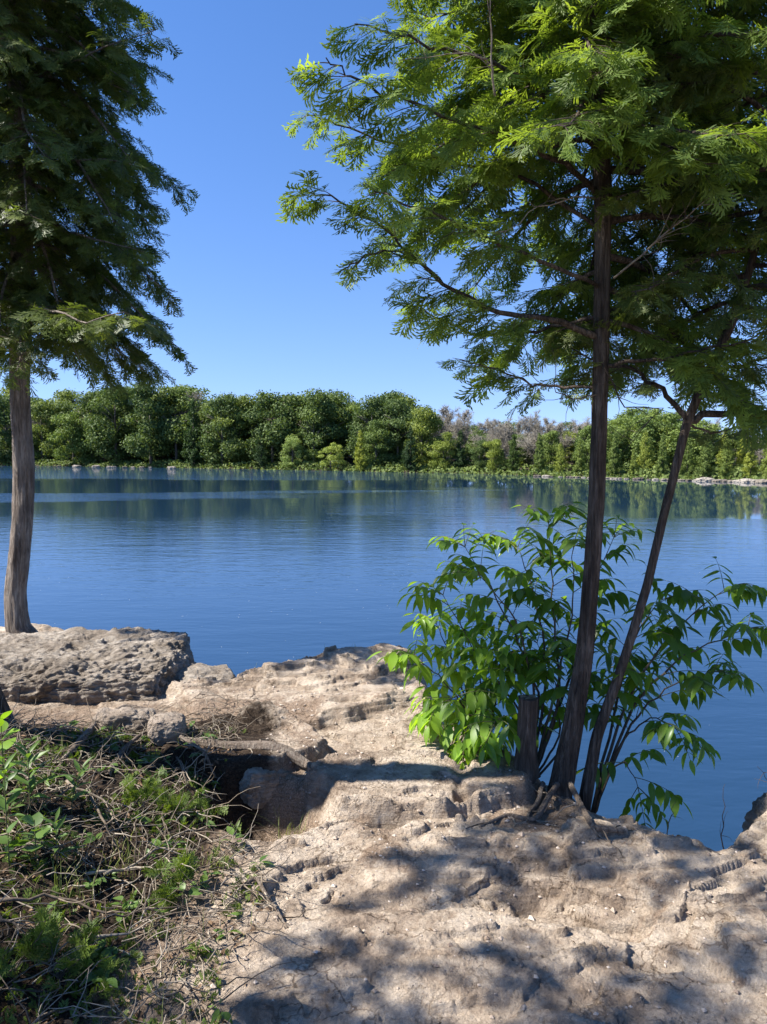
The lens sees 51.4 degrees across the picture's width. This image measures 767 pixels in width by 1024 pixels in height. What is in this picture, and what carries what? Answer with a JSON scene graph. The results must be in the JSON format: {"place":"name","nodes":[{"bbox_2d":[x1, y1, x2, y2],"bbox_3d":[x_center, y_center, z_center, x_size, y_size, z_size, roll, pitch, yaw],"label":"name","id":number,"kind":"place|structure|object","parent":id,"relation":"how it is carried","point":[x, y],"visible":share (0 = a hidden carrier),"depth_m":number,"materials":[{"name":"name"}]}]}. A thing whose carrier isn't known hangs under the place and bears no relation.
{"place":"outdoors","nodes":[
{"label":"outdoors","id":0,"kind":"place"},
{"bbox_2d":[0,441,762,479],"bbox_3d":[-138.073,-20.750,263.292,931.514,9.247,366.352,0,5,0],"label":"shore","id":1,"kind":"structure","parent":0,"point":[350,460],"depth_m":151.91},
{"bbox_2d":[0,394,32,463],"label":"broadleaf tree","id":2,"kind":"object","parent":1,"relation":"on","point":[5,448],"visible":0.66,"depth_m":181.94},
{"bbox_2d":[31,398,63,460],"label":"broadleaf tree","id":3,"kind":"object","parent":1,"relation":"on","point":[38,410],"visible":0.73,"depth_m":180.61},
{"bbox_2d":[39,388,79,424],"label":"broadleaf tree","id":4,"kind":"object","parent":1,"relation":"on","point":[68,395],"visible":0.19,"depth_m":199.98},
{"bbox_2d":[43,401,79,458],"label":"broadleaf tree","id":5,"kind":"object","parent":1,"relation":"on","point":[60,408],"visible":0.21,"depth_m":184.01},
{"bbox_2d":[46,410,98,464],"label":"broadleaf tree","id":6,"kind":"object","parent":1,"relation":"on","point":[72,433],"visible":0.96,"depth_m":173.52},
{"bbox_2d":[73,388,114,460],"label":"broadleaf tree","id":7,"kind":"object","parent":1,"relation":"on","point":[84,400],"visible":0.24,"depth_m":175.25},
{"bbox_2d":[79,383,138,465],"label":"broadleaf tree","id":8,"kind":"object","parent":1,"relation":"on","point":[101,432],"visible":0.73,"depth_m":169.60,"materials":[{"name":"plant"}]},
{"bbox_2d":[106,398,143,462],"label":"broadleaf tree","id":9,"kind":"object","parent":1,"relation":"on","point":[118,434],"visible":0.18,"depth_m":174.34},
{"bbox_2d":[118,379,179,465],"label":"broadleaf tree","id":10,"kind":"object","parent":1,"relation":"on","point":[141,397],"visible":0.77,"depth_m":164.68,"materials":[{"name":"plant"}]},
{"bbox_2d":[123,395,182,460],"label":"broadleaf tree","id":11,"kind":"object","parent":1,"relation":"on","point":[134,429],"visible":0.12,"depth_m":171.31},
{"bbox_2d":[145,384,203,459],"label":"broadleaf tree","id":12,"kind":"object","parent":1,"relation":"on","point":[176,396],"visible":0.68,"depth_m":166.83,"materials":[{"name":"plant"}]},
{"bbox_2d":[169,384,210,456],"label":"broadleaf tree","id":13,"kind":"object","parent":1,"relation":"on","point":[193,389],"visible":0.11,"depth_m":174.14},
{"bbox_2d":[180,398,205,465],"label":"cedar tree","id":14,"kind":"object","parent":1,"relation":"on","point":[194,451],"visible":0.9,"depth_m":160.10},
{"bbox_2d":[195,402,239,460],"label":"broadleaf tree","id":15,"kind":"object","parent":1,"relation":"on","point":[205,404],"visible":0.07,"depth_m":163.58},
{"bbox_2d":[193,391,248,466],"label":"broadleaf tree","id":16,"kind":"object","parent":1,"relation":"on","point":[210,440],"visible":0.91,"depth_m":156.69,"materials":[{"name":"plant"}]},
{"bbox_2d":[211,393,262,464],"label":"broadleaf tree","id":17,"kind":"object","parent":1,"relation":"on","point":[244,401],"visible":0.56,"depth_m":157.15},
{"bbox_2d":[250,426,272,467],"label":"cedar tree","id":18,"kind":"object","parent":1,"relation":"on","point":[262,458],"visible":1,"depth_m":150.71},
{"bbox_2d":[240,389,299,466],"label":"broadleaf tree","id":19,"kind":"object","parent":1,"relation":"on","point":[275,435],"visible":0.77,"depth_m":152.70,"materials":[{"name":"plant"}]},
{"bbox_2d":[278,434,303,468],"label":"broadleaf tree","id":20,"kind":"object","parent":1,"relation":"on","point":[294,441],"visible":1,"depth_m":147.92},
{"bbox_2d":[270,392,336,464],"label":"broadleaf tree","id":21,"kind":"object","parent":1,"relation":"on","point":[297,401],"visible":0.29,"depth_m":154.22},
{"bbox_2d":[293,388,345,466],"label":"broadleaf tree","id":22,"kind":"object","parent":1,"relation":"on","point":[318,409],"visible":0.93,"depth_m":149.41,"materials":[{"name":"plant"}]},
{"bbox_2d":[302,391,355,460],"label":"broadleaf tree","id":23,"kind":"object","parent":1,"relation":"on","point":[343,402],"visible":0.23,"depth_m":154.23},
{"bbox_2d":[317,442,345,468],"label":"broadleaf tree","id":24,"kind":"object","parent":1,"relation":"on","point":[333,447],"visible":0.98,"depth_m":143.09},
{"bbox_2d":[353,429,368,470],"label":"cedar tree","id":25,"kind":"object","parent":1,"relation":"on","point":[361,464],"visible":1,"depth_m":139.13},
{"bbox_2d":[335,409,389,462],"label":"broadleaf tree","id":26,"kind":"object","parent":1,"relation":"on","point":[344,451],"visible":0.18,"depth_m":147.69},
{"bbox_2d":[346,392,398,462],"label":"broadleaf tree","id":27,"kind":"object","parent":1,"relation":"on","point":[371,404],"visible":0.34,"depth_m":144.07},
{"bbox_2d":[362,419,391,467],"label":"broadleaf tree","id":28,"kind":"object","parent":1,"relation":"on","point":[371,438],"visible":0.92,"depth_m":139.69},
{"bbox_2d":[0,456,766,479],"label":"undergrowth","id":29,"kind":"object","parent":1,"relation":"on","point":[738,473],"visible":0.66,"depth_m":134.75,"materials":[{"name":"plant"}]},
{"bbox_2d":[377,398,417,465],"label":"broadleaf tree","id":30,"kind":"object","parent":1,"relation":"on","point":[397,423],"visible":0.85,"depth_m":140.67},
{"bbox_2d":[399,426,420,469],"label":"cedar tree","id":31,"kind":"object","parent":1,"relation":"on","point":[408,464],"visible":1,"depth_m":133.94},
{"bbox_2d":[390,394,435,454],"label":"broadleaf tree","id":32,"kind":"object","parent":1,"relation":"on","point":[412,403],"visible":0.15,"depth_m":160.95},
{"bbox_2d":[404,406,446,469],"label":"broadleaf tree","id":33,"kind":"object","parent":1,"relation":"on","point":[424,428],"visible":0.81,"depth_m":136.25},
{"bbox_2d":[426,432,456,469],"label":"broadleaf tree","id":34,"kind":"object","parent":1,"relation":"on","point":[439,453],"visible":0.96,"depth_m":132.96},
{"bbox_2d":[435,413,477,446],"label":"bare tree","id":35,"kind":"object","parent":1,"relation":"on","point":[466,431],"visible":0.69,"depth_m":141.11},
{"bbox_2d":[452,430,468,470],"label":"cedar tree","id":36,"kind":"object","parent":1,"relation":"on","point":[459,456],"visible":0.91,"depth_m":132.46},
{"bbox_2d":[462,433,488,465],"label":"broadleaf tree","id":37,"kind":"object","parent":1,"relation":"on","point":[468,447],"visible":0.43,"depth_m":138.24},
{"bbox_2d":[469,439,491,471],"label":"broadleaf tree","id":38,"kind":"object","parent":1,"relation":"on","point":[479,450],"visible":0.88,"depth_m":128.40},
{"bbox_2d":[469,419,507,461],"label":"bare tree","id":39,"kind":"object","parent":1,"relation":"on","point":[490,425],"visible":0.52,"depth_m":134.44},
{"bbox_2d":[482,439,508,470],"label":"broadleaf tree","id":40,"kind":"object","parent":1,"relation":"on","point":[496,455],"visible":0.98,"depth_m":125.58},
{"bbox_2d":[505,434,520,470],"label":"cedar tree","id":41,"kind":"object","parent":1,"relation":"on","point":[513,460],"visible":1,"depth_m":123.39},
{"bbox_2d":[507,434,532,466],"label":"broadleaf tree","id":42,"kind":"object","parent":1,"relation":"on","point":[523,456],"visible":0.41,"depth_m":131.32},
{"bbox_2d":[511,419,543,464],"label":"bare tree","id":43,"kind":"object","parent":1,"relation":"on","point":[526,443],"visible":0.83,"depth_m":127.69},
{"bbox_2d":[533,433,546,471],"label":"cedar tree","id":44,"kind":"object","parent":1,"relation":"on","point":[539,459],"visible":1,"depth_m":118.97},
{"bbox_2d":[541,430,566,470],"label":"broadleaf tree","id":45,"kind":"object","parent":1,"relation":"on","point":[549,447],"visible":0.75,"depth_m":122.26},
{"bbox_2d":[553,442,569,471],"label":"cedar tree","id":46,"kind":"object","parent":1,"relation":"on","point":[558,466],"visible":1,"depth_m":116.57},
{"bbox_2d":[553,421,573,457],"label":"bare tree","id":47,"kind":"object","parent":1,"relation":"on","point":[565,442],"visible":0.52,"depth_m":126.18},
{"bbox_2d":[572,439,585,472],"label":"cedar tree","id":48,"kind":"object","parent":1,"relation":"on","point":[579,463],"visible":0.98,"depth_m":114.45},
{"bbox_2d":[570,425,590,471],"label":"broadleaf tree","id":49,"kind":"object","parent":1,"relation":"on","point":[585,432],"visible":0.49,"depth_m":118.56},
{"bbox_2d":[606,433,623,473],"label":"cedar tree","id":50,"kind":"object","parent":1,"relation":"on","point":[614,464],"visible":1,"depth_m":110.93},
{"bbox_2d":[606,425,632,467],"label":"broadleaf tree","id":51,"kind":"object","parent":1,"relation":"on","point":[610,437],"visible":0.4,"depth_m":117.89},
{"bbox_2d":[607,415,642,461],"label":"broadleaf tree","id":52,"kind":"object","parent":1,"relation":"on","point":[628,421],"visible":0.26,"depth_m":119.74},
{"bbox_2d":[635,430,656,476],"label":"cedar tree","id":53,"kind":"object","parent":1,"relation":"on","point":[646,450],"visible":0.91,"depth_m":109.86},
{"bbox_2d":[620,417,674,467],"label":"broadleaf tree","id":54,"kind":"object","parent":1,"relation":"on","point":[650,426],"visible":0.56,"depth_m":115.37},
{"bbox_2d":[654,433,669,475],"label":"cedar tree","id":55,"kind":"object","parent":1,"relation":"on","point":[662,465],"visible":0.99,"depth_m":106.50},
{"bbox_2d":[648,427,676,468],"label":"broadleaf tree","id":56,"kind":"object","parent":1,"relation":"on","point":[665,430],"visible":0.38,"depth_m":114.93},
{"bbox_2d":[651,412,701,469],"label":"broadleaf tree","id":57,"kind":"object","parent":1,"relation":"on","point":[673,418],"visible":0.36,"depth_m":114.53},
{"bbox_2d":[679,437,697,474],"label":"cedar tree","id":58,"kind":"object","parent":1,"relation":"on","point":[688,454],"visible":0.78,"depth_m":104.29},
{"bbox_2d":[695,435,719,475],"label":"cedar tree","id":59,"kind":"object","parent":1,"relation":"on","point":[704,463],"visible":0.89,"depth_m":102.75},
{"bbox_2d":[689,419,733,464],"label":"broadleaf tree","id":60,"kind":"object","parent":1,"relation":"on","point":[714,427],"visible":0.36,"depth_m":111.93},
{"bbox_2d":[716,437,737,475],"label":"cedar tree","id":61,"kind":"object","parent":1,"relation":"on","point":[724,463],"visible":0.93,"depth_m":101.49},
{"bbox_2d":[741,446,761,477],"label":"cedar tree","id":62,"kind":"object","parent":1,"relation":"on","point":[750,465],"visible":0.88,"depth_m":99.99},
{"bbox_2d":[0,623,766,1023],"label":"ground","id":63,"kind":"structure","parent":0,"point":[352,955],"depth_m":2.88,"materials":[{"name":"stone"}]},
{"bbox_2d":[0,751,24,843],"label":"herb","id":64,"kind":"object","parent":63,"relation":"on","point":[4,802],"visible":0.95,"depth_m":2.84,"materials":[{"name":"green plant"}]},
{"bbox_2d":[0,710,24,797],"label":"herb","id":65,"kind":"object","parent":63,"relation":"on","point":[6,744],"visible":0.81,"depth_m":3.11,"materials":[{"name":"green plant"}]},
{"bbox_2d":[0,819,29,868],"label":"herb","id":66,"kind":"object","parent":63,"relation":"on","point":[4,839],"visible":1,"depth_m":2.72,"materials":[{"name":"green plant"}]},
{"bbox_2d":[0,914,61,979],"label":"cedar seedling","id":67,"kind":"object","parent":63,"relation":"on","point":[38,937],"visible":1,"depth_m":2.28,"materials":[{"name":"green plant"}]},
{"bbox_2d":[0,740,67,813],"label":"herb","id":68,"kind":"object","parent":63,"relation":"on","point":[31,783],"visible":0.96,"depth_m":3.07,"materials":[{"name":"green plant"}]},
{"bbox_2d":[0,906,68,970],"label":"dead branch","id":69,"kind":"object","parent":63,"relation":"on","point":[12,921],"visible":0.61,"depth_m":2.38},
{"bbox_2d":[20,812,51,860],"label":"herb","id":70,"kind":"object","parent":63,"relation":"on","point":[35,819],"visible":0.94,"depth_m":2.77,"materials":[{"name":"green plant"}]},
{"bbox_2d":[0,827,82,871],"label":"dead branch","id":71,"kind":"object","parent":63,"relation":"on","point":[15,849],"visible":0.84,"depth_m":2.78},
{"bbox_2d":[41,807,81,868],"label":"herb","id":72,"kind":"object","parent":63,"relation":"on","point":[56,825],"visible":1,"depth_m":2.78,"materials":[{"name":"green plant"}]},
{"bbox_2d":[29,905,102,982],"bbox_3d":[-0.935,1.266,2.347,0.243,0.190,0.207,0,5,0],"label":"cedar seedling","id":73,"kind":"object","parent":63,"relation":"on","point":[79,941],"visible":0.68,"depth_m":2.36,"materials":[{"name":"green plant"}]},
{"bbox_2d":[35,855,97,915],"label":"grass tuft","id":74,"kind":"object","parent":63,"relation":"on","point":[67,885],"visible":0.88,"depth_m":2.68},
{"bbox_2d":[55,756,94,814],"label":"herb","id":75,"kind":"object","parent":63,"relation":"on","point":[82,770],"visible":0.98,"depth_m":3.16,"materials":[{"name":"green plant"}]},
{"bbox_2d":[42,944,123,1012],"bbox_3d":[-0.846,1.327,2.277,0.233,0.108,0.203,0,5,0],"label":"cedar seedling","id":76,"kind":"object","parent":63,"relation":"on","point":[87,964],"visible":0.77,"depth_m":2.29,"materials":[{"name":"green plant"}]},
{"bbox_2d":[0,871,192,940],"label":"dead branch","id":77,"kind":"object","parent":63,"relation":"on","point":[8,899],"visible":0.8,"depth_m":2.55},
{"bbox_2d":[0,627,193,704],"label":"boulder","id":78,"kind":"object","parent":63,"relation":"on","point":[76,665],"visible":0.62,"depth_m":5.20,"materials":[{"name":"stone"}]},
{"bbox_2d":[0,0,199,633],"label":"cedar tree","id":79,"kind":"object","parent":63,"relation":"on","point":[66,129],"visible":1,"depth_m":5.56,"materials":[{"name":"green plant"}]},
{"bbox_2d":[65,766,146,841],"bbox_3d":[-1.150,1.183,3.137,0.307,0.194,0.414,-4,6,-43],"label":"dead branch","id":80,"kind":"object","parent":63,"relation":"on","point":[90,793],"visible":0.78,"depth_m":3.23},
{"bbox_2d":[71,795,147,866],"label":"dead branch","id":81,"kind":"object","parent":63,"relation":"on","point":[103,820],"visible":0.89,"depth_m":2.98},
{"bbox_2d":[69,879,169,948],"bbox_3d":[-0.845,1.284,2.530,0.309,0.209,0.235,-3,5,-29],"label":"dead branch","id":82,"kind":"object","parent":63,"relation":"on","point":[117,934],"visible":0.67,"depth_m":2.48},
{"bbox_2d":[92,707,155,735],"bbox_3d":[-1.386,1.131,4.293,0.363,0.158,0.191,5,4,-6],"label":"rock","id":83,"kind":"object","parent":63,"relation":"on","point":[128,717],"visible":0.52,"depth_m":4.22,"materials":[{"name":"stone"}]},
{"bbox_2d":[57,704,196,765],"bbox_3d":[-1.263,1.145,4.107,0.595,0.226,1.180,-1,5,-11],"label":"exposed root","id":84,"kind":"object","parent":63,"relation":"on","point":[71,749],"visible":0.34,"depth_m":4.00,"materials":[{"name":"brown plant"}]},
{"bbox_2d":[105,723,150,776],"bbox_3d":[-1.250,1.149,3.863,0.333,0.129,0.672,0,5,0],"label":"exposed root","id":85,"kind":"object","parent":63,"relation":"on","point":[135,738],"visible":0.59,"depth_m":3.90,"materials":[{"name":"brown plant"}]},
{"bbox_2d":[0,720,257,1023],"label":"grass","id":86,"kind":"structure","parent":63,"relation":"on","point":[127,874],"depth_m":2.72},
{"bbox_2d":[0,727,261,1023],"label":"ground cover","id":87,"kind":"object","parent":63,"relation":"on","point":[129,936],"visible":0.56,"depth_m":2.73,"materials":[{"name":"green plant"}]},
{"bbox_2d":[0,720,274,1023],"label":"weeds","id":88,"kind":"object","parent":63,"relation":"on","point":[102,943],"visible":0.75,"depth_m":2.83,"materials":[{"name":"green plant"}]},
{"bbox_2d":[119,765,166,809],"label":"cedar seedling","id":89,"kind":"object","parent":63,"relation":"on","point":[131,796],"visible":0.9,"depth_m":3.36,"materials":[{"name":"green plant"}]},
{"bbox_2d":[86,841,209,897],"bbox_3d":[-0.815,1.284,2.766,0.392,0.196,0.243,-2,5,-26],"label":"dead branch","id":90,"kind":"object","parent":63,"relation":"on","point":[103,871],"visible":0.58,"depth_m":2.80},
{"bbox_2d":[0,685,321,1023],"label":"litter","id":91,"kind":"object","parent":63,"relation":"on","point":[168,848],"visible":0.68,"depth_m":2.90,"materials":[{"name":"plant"}]},
{"bbox_2d":[147,712,186,745],"bbox_3d":[-1.111,1.111,4.085,0.199,0.159,0.190,-1,5,-17],"label":"rock","id":92,"kind":"object","parent":63,"relation":"on","point":[164,723],"visible":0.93,"depth_m":4.01,"materials":[{"name":"stone"}]},
{"bbox_2d":[103,817,232,874],"bbox_3d":[-0.848,1.220,3.014,0.229,0.185,0.589,2,5,28],"label":"dead branch","id":93,"kind":"object","parent":63,"relation":"on","point":[131,865],"visible":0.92,"depth_m":2.93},
{"bbox_2d":[141,845,203,910],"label":"cedar seedling","id":94,"kind":"object","parent":63,"relation":"on","point":[164,890],"visible":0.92,"depth_m":2.76,"materials":[{"name":"green plant"}]},
{"bbox_2d":[147,783,205,816],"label":"cedar seedling","id":95,"kind":"object","parent":63,"relation":"on","point":[173,803],"visible":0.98,"depth_m":3.35,"materials":[{"name":"green plant"}]},
{"bbox_2d":[168,734,235,779],"bbox_3d":[-1.050,1.169,4.042,0.243,0.154,0.827,-4,6,-43],"label":"exposed root","id":96,"kind":"object","parent":63,"relation":"on","point":[185,739],"visible":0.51,"depth_m":3.86,"materials":[{"name":"brown plant"}]},
{"bbox_2d":[176,663,235,681],"bbox_3d":[-1.210,1.179,5.412,0.445,0.246,0.368,1,10,-23],"label":"rock","id":97,"kind":"object","parent":63,"relation":"on","point":[218,672],"visible":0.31,"depth_m":5.36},
{"bbox_2d":[178,737,312,794],"bbox_3d":[-0.675,1.218,3.991,0.812,0.183,0.285,2,5,28],"label":"exposed root","id":98,"kind":"object","parent":63,"relation":"on","point":[298,758],"visible":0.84,"depth_m":3.93,"materials":[{"name":"brown plant"}]},
{"bbox_2d":[239,767,290,808],"bbox_3d":[-0.575,1.317,3.862,0.285,0.205,0.210,11,-1,-29],"label":"rock","id":99,"kind":"object","parent":63,"relation":"on","point":[266,781],"visible":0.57,"depth_m":3.76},
{"bbox_2d":[238,854,316,928],"bbox_3d":[-0.369,1.303,2.755,0.207,0.120,0.355,-2,5,-25],"label":"twig","id":100,"kind":"object","parent":63,"relation":"on","point":[260,884],"visible":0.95,"depth_m":2.79,"materials":[{"name":"wood"}]},
{"bbox_2d":[0,721,766,1023],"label":"leaves","id":101,"kind":"object","parent":63,"relation":"on","point":[140,1017],"visible":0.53,"depth_m":2.71,"materials":[{"name":"green plant"}]},
{"bbox_2d":[366,599,554,769],"bbox_3d":[0.445,0.900,4.139,0.938,0.789,0.760,4,6,40],"label":"leafy shrub","id":102,"kind":"object","parent":63,"relation":"on","point":[476,725],"visible":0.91,"depth_m":3.99,"materials":[{"name":"green plant"}]},
{"bbox_2d":[275,0,766,798],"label":"cedar tree","id":103,"kind":"object","parent":63,"relation":"on","point":[535,116],"visible":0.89,"depth_m":3.39,"materials":[{"name":"green plant"}]},
{"bbox_2d":[463,782,578,830],"bbox_3d":[0.632,1.299,3.381,0.640,0.073,0.237,-4,6,-41],"label":"exposed root","id":104,"kind":"object","parent":63,"relation":"on","point":[546,801],"visible":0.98,"depth_m":3.41,"materials":[{"name":"brown plant"}]},
{"bbox_2d":[513,695,540,783],"bbox_3d":[0.658,1.051,3.722,0.136,0.392,0.129,3,5,29],"label":"tree stump","id":105,"kind":"object","parent":63,"relation":"on","point":[525,760],"visible":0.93,"depth_m":3.68,"materials":[{"name":"brown wood"}]},
{"bbox_2d":[397,501,669,774],"bbox_3d":[0.768,0.651,4.070,1.409,1.418,0.926,0,5,0],"label":"ash sapling","id":106,"kind":"object","parent":63,"relation":"on","point":[537,671],"visible":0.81,"depth_m":4.00,"materials":[{"name":"green plant"}]},
{"bbox_2d":[514,775,564,825],"bbox_3d":[0.658,1.262,3.497,0.245,0.103,0.408,0,5,0],"label":"exposed root","id":107,"kind":"object","parent":63,"relation":"on","point":[538,798],"visible":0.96,"depth_m":3.52,"materials":[{"name":"brown plant"}]},
{"bbox_2d":[550,781,632,856],"bbox_3d":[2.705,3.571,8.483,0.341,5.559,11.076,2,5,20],"label":"exposed root","id":108,"kind":"object","parent":63,"relation":"on","point":[587,817],"visible":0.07,"depth_m":3.18,"materials":[{"name":"brown plant"}]},
{"bbox_2d":[533,0,766,810],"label":"cedar tree","id":109,"kind":"object","parent":63,"relation":"on","point":[642,295],"visible":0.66,"depth_m":3.51,"materials":[{"name":"green plant"}]},
{"bbox_2d":[564,556,766,833],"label":"ash sapling","id":110,"kind":"object","parent":63,"relation":"on","point":[692,685],"visible":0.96,"depth_m":3.82,"materials":[{"name":"green plant"}]},
{"bbox_2d":[742,792,766,831],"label":"rock","id":111,"kind":"object","parent":63,"relation":"on","point":[759,806],"visible":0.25,"depth_m":3.79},
{"bbox_2d":[0,466,766,850],"bbox_3d":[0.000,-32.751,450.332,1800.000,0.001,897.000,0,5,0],"label":"lake water","id":112,"kind":"structure","parent":0,"point":[238,570],"depth_m":29.01,"materials":[{"name":"blue liquid"}]},
{"bbox_2d":[0,0,766,436],"label":"sky","id":113,"kind":"structure","parent":0,"point":[263,305],"materials":[{"name":"blue"}]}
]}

